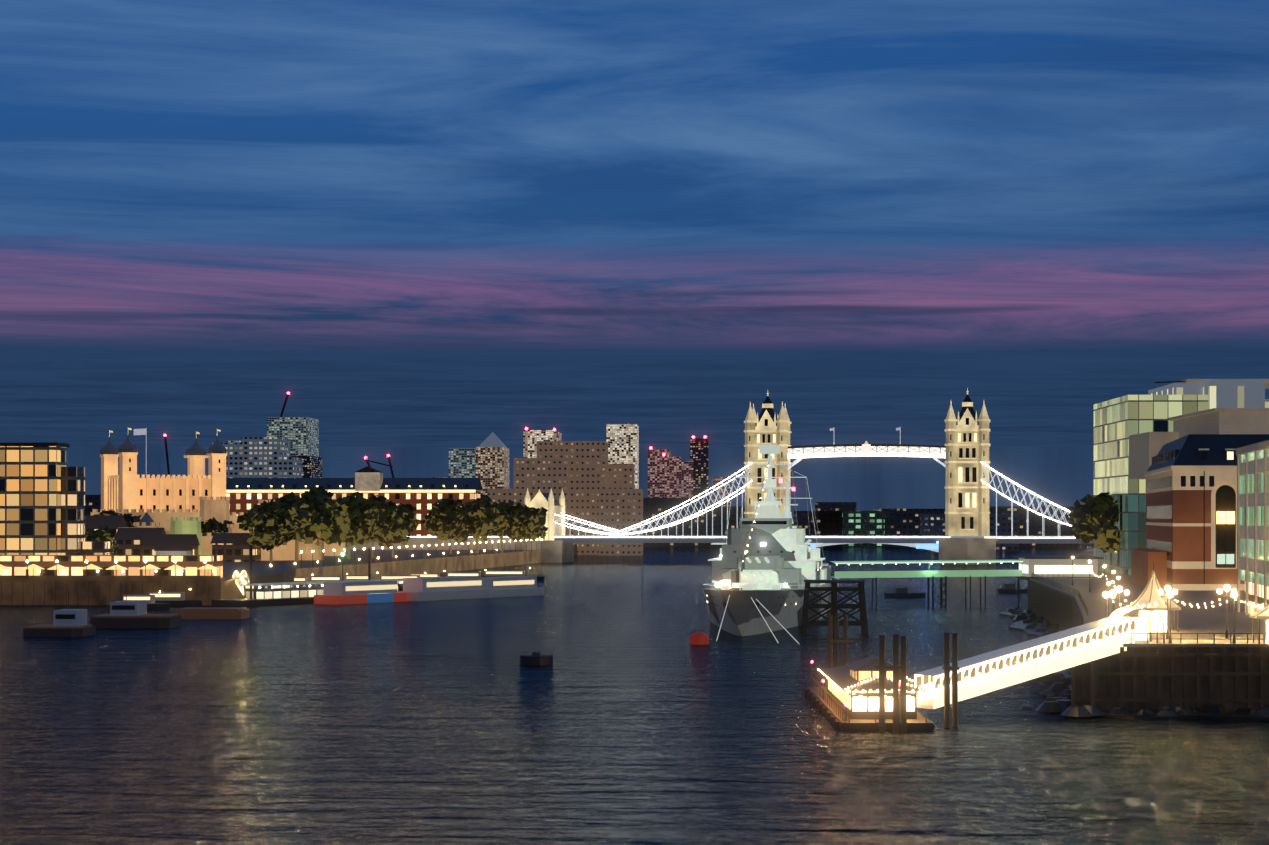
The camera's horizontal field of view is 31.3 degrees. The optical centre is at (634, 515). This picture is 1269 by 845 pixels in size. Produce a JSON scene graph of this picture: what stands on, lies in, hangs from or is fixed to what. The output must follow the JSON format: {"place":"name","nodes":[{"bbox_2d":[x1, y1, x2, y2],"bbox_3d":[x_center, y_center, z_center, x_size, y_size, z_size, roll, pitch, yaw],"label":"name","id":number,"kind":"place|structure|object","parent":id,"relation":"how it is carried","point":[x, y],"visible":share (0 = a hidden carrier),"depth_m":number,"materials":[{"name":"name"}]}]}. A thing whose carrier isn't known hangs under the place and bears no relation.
{"place":"outdoors","nodes":[
{"label":"outdoors","id":0,"kind":"place"},
{"bbox_2d":[0,442,112,554],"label":"glass office building","id":1,"kind":"structure","parent":0,"point":[42,498],"depth_m":508.35,"materials":[{"name":"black glass"}]},
{"bbox_2d":[0,544,576,604],"bbox_3d":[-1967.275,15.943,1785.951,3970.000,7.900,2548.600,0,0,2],"label":"quay","id":2,"kind":"structure","parent":0,"point":[51,590],"depth_m":488.15,"materials":[{"name":"brown"}]},
{"bbox_2d":[0,555,222,576],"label":"quay restaurants","id":3,"kind":"structure","parent":2,"relation":"on","point":[124,565],"depth_m":472.42,"materials":[{"name":"beige"}]},
{"bbox_2d":[85,428,345,561],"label":"tower of london","id":4,"kind":"structure","parent":2,"relation":"on","point":[173,511],"depth_m":723.09,"materials":[{"name":"beige stone"}]},
{"bbox_2d":[26,549,543,609],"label":"waterfront lights","id":5,"kind":"object","parent":2,"relation":"on","point":[159,600],"visible":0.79,"depth_m":556.76,"materials":[{"name":"black metal"}]},
{"bbox_2d":[85,486,547,561],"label":"trees","id":6,"kind":"object","parent":2,"relation":"on","point":[310,515],"visible":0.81,"depth_m":688.87,"materials":[{"name":"green plant"}]},
{"bbox_2d":[301,539,541,568],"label":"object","id":7,"kind":"object","parent":2,"relation":"on","point":[414,551],"visible":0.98,"depth_m":651.22,"materials":[{"name":"black metal"}]},
{"bbox_2d":[163,392,706,477],"bbox_3d":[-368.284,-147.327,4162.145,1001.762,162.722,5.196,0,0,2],"label":"tower cranes","id":8,"kind":"object","parent":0,"point":[365,457],"visible":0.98,"depth_m":4167.20,"materials":[{"name":"red"}]},
{"bbox_2d":[225,417,729,505],"bbox_3d":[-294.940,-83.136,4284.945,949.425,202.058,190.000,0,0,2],"label":"distant high-rise buildings","id":9,"kind":"structure","parent":0,"point":[486,461],"depth_m":4209.70,"materials":[{"name":"grey"}]},
{"bbox_2d":[85,437,1077,555],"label":"buildings","id":10,"kind":"structure","parent":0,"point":[591,482],"depth_m":1105.65,"materials":[{"name":"brick"}]},
{"bbox_2d":[0,517,1268,844],"bbox_3d":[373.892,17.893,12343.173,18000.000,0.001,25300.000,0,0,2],"label":"river","id":11,"kind":"structure","parent":0,"point":[630,715],"depth_m":182.76,"materials":[{"name":"liquid"}]},
{"bbox_2d":[23,583,248,636],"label":"moored boats","id":12,"kind":"object","parent":11,"relation":"on","point":[68,622],"visible":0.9,"depth_m":360.14,"materials":[{"name":"grey metal"}]},
{"bbox_2d":[211,545,543,606],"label":"tower pier","id":13,"kind":"structure","parent":11,"relation":"on","point":[369,590],"depth_m":467.68,"materials":[{"name":"grey metal"}]},
{"bbox_2d":[689,632,708,644],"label":"mooring buoy","id":14,"kind":"object","parent":11,"relation":"on","point":[698,638],"visible":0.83,"depth_m":314.59,"materials":[{"name":"red plastic"}]},
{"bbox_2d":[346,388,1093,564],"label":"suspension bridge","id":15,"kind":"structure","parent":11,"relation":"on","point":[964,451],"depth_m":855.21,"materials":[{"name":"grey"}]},
{"bbox_2d":[703,444,838,643],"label":"warship","id":16,"kind":"object","parent":11,"relation":"on","point":[767,563],"visible":0.98,"depth_m":376.91,"materials":[{"name":"grey metal"}]},
{"bbox_2d":[520,583,1027,665],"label":"small boats","id":17,"kind":"object","parent":11,"relation":"on","point":[535,659],"visible":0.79,"depth_m":497.12,"materials":[{"name":"grey"}]},
{"bbox_2d":[804,614,959,732],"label":"floating pier","id":18,"kind":"structure","parent":11,"relation":"on","point":[872,693],"depth_m":191.75,"materials":[{"name":"brown"}]},
{"bbox_2d":[920,514,1093,552],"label":"blocks","id":19,"kind":"structure","parent":11,"relation":"on","point":[932,524],"depth_m":1143.74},
{"bbox_2d":[914,616,1134,708],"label":"gangway","id":20,"kind":"object","parent":11,"relation":"on","point":[991,671],"visible":0.96,"depth_m":199.97,"materials":[{"name":"grey metal"}]},
{"bbox_2d":[0,0,1268,516],"label":"sky","id":21,"kind":"structure","parent":0,"point":[434,227],"materials":[{"name":"blue"}]},
{"bbox_2d":[999,547,1268,720],"bbox_3d":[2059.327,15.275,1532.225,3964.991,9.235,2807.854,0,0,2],"label":"quay","id":22,"kind":"structure","parent":0,"point":[1200,666],"depth_m":205.50,"materials":[{"name":"brown"}]},
{"bbox_2d":[801,556,1103,635],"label":"ship access walkway","id":23,"kind":"structure","parent":22,"relation":"on","point":[1039,565],"depth_m":433.05,"materials":[{"name":"white metal"}]},
{"bbox_2d":[1068,492,1119,552],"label":"bank trees","id":24,"kind":"object","parent":22,"relation":"on","point":[1091,518],"visible":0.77,"depth_m":465.93,"materials":[{"name":"green plant"}]},
{"bbox_2d":[1071,556,1262,643],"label":"string lights","id":25,"kind":"object","parent":22,"relation":"on","point":[1170,595],"visible":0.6,"depth_m":218.30,"materials":[{"name":"black"}]},
{"bbox_2d":[1094,379,1268,574],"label":"glass office buildings","id":26,"kind":"structure","parent":22,"relation":"on","point":[1118,421],"depth_m":451.03,"materials":[{"name":"green glass"}]},
{"bbox_2d":[1109,562,1268,643],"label":"bank pavilions","id":27,"kind":"object","parent":22,"relation":"on","point":[1152,618],"visible":0.83,"depth_m":230.96,"materials":[{"name":"beige fabric"}]},
{"bbox_2d":[1236,440,1268,621],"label":"glass office","id":28,"kind":"structure","parent":22,"relation":"on","point":[1253,516],"depth_m":265.52,"materials":[{"name":"green glass"}]},
{"bbox_2d":[1129,408,1268,589],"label":"brick building","id":29,"kind":"structure","parent":0,"point":[1186,468],"depth_m":362.59,"materials":[{"name":"brown brick"}]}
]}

